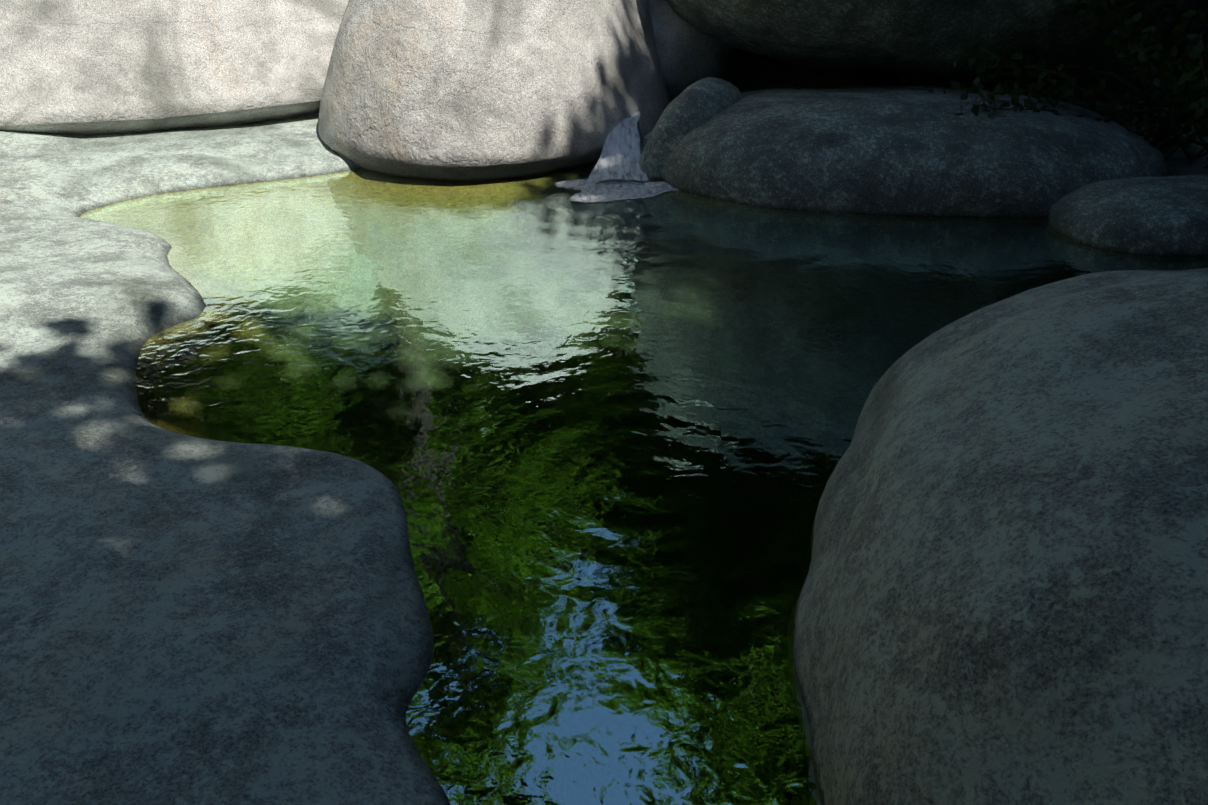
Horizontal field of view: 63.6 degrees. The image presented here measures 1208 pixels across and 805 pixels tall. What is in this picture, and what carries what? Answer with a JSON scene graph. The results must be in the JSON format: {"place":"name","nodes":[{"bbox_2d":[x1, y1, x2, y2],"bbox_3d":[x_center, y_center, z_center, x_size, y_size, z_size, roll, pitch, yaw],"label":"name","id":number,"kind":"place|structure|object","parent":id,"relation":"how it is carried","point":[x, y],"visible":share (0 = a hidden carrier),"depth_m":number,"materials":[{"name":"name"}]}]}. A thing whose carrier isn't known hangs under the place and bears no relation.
{"place":"outdoors","nodes":[
{"label":"outdoors","id":0,"kind":"place"},
{"bbox_2d":[0,24,1207,804],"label":"ground","id":1,"kind":"structure","parent":0,"point":[186,620],"depth_m":2.82,"materials":[{"name":"grey stone"}]},
{"bbox_2d":[0,0,348,134],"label":"boulder","id":2,"kind":"object","parent":1,"relation":"on","point":[86,67],"visible":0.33,"depth_m":7.54,"materials":[{"name":"grey stone"}]},
{"bbox_2d":[318,0,674,180],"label":"boulder","id":3,"kind":"object","parent":1,"relation":"on","point":[465,90],"visible":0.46,"depth_m":6.93,"materials":[{"name":"grey stone"}]},
{"bbox_2d":[597,120,643,176],"bbox_3d":[0.069,-1.994,8.105,0.882,0.925,2.480,-1,27,-1],"label":"rock","id":4,"kind":"object","parent":1,"relation":"on","point":[641,147],"depth_m":7.47,"materials":[{"name":"grey stone"}]},
{"bbox_2d":[639,77,741,180],"bbox_3d":[0.676,-2.026,7.640,0.520,0.998,1.576,29,31,3],"label":"leaning rock","id":5,"kind":"object","parent":1,"relation":"on","point":[691,107],"visible":0.48,"depth_m":6.99,"materials":[{"name":"grey stone"}]},
{"bbox_2d":[649,0,732,96],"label":"rock","id":6,"kind":"object","parent":1,"relation":"on","point":[688,54],"visible":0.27,"depth_m":8.29,"materials":[{"name":"grey stone"}]},
{"bbox_2d":[662,86,1169,218],"bbox_3d":[2.243,-1.846,7.784,3.779,1.240,3.564,1,22,2],"label":"boulder","id":7,"kind":"object","parent":1,"relation":"on","point":[911,151],"visible":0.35,"depth_m":6.31,"materials":[{"name":"grey stone"}]},
{"bbox_2d":[665,0,1207,78],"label":"boulder","id":8,"kind":"object","parent":1,"relation":"on","point":[903,38],"visible":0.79,"depth_m":7.62,"materials":[{"name":"grey stone"}]},
{"bbox_2d":[793,268,1207,804],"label":"boulder","id":9,"kind":"object","parent":1,"relation":"on","point":[1003,598],"visible":1,"depth_m":1.89,"materials":[{"name":"grey stone"}]},
{"bbox_2d":[892,0,1207,129],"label":"shrub","id":10,"kind":"object","parent":1,"relation":"on","point":[1099,11],"visible":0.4,"depth_m":7.52,"materials":[{"name":"green plant"}]},
{"bbox_2d":[953,45,1207,161],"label":"shrub","id":11,"kind":"object","parent":1,"relation":"on","point":[1091,93],"visible":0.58,"depth_m":6.80,"materials":[{"name":"green plant"}]},
{"bbox_2d":[1109,19,1207,169],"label":"shrub","id":12,"kind":"object","parent":1,"relation":"on","point":[1167,88],"visible":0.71,"depth_m":6.52,"materials":[{"name":"green plant"}]},
{"bbox_2d":[1144,3,1198,49],"bbox_3d":[3.589,-3.617,7.966,3.011,1.284,2.262,-7,28,-13],"label":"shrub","id":13,"kind":"object","parent":1,"relation":"on","point":[1168,36],"visible":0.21,"depth_m":7.71,"materials":[{"name":"green plant"}]},
{"bbox_2d":[1164,8,1207,124],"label":"shrub","id":14,"kind":"object","parent":1,"relation":"on","point":[1193,52],"visible":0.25,"depth_m":6.39,"materials":[{"name":"green plant"}]},
{"bbox_2d":[79,163,1207,804],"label":"water","id":15,"kind":"structure","parent":0,"point":[603,447],"depth_m":3.90,"materials":[{"name":"green liquid"}]},
{"bbox_2d":[585,112,648,183],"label":"cascade water","id":16,"kind":"structure","parent":15,"relation":"on","point":[611,150],"depth_m":7.23,"materials":[{"name":"white liquid"}]},
{"bbox_2d":[555,178,678,202],"bbox_3d":[0.165,-1.518,6.856,0.979,0.002,0.629,-10,29,-18],"label":"water splash","id":17,"kind":"object","parent":15,"relation":"on","point":[616,194],"visible":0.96,"depth_m":6.79,"materials":[{"name":"white"}]},
{"bbox_2d":[1048,175,1207,256],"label":"rock","id":18,"kind":"object","parent":15,"relation":"in","point":[1148,216],"visible":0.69,"depth_m":5.62,"materials":[{"name":"grey stone"}]}
]}

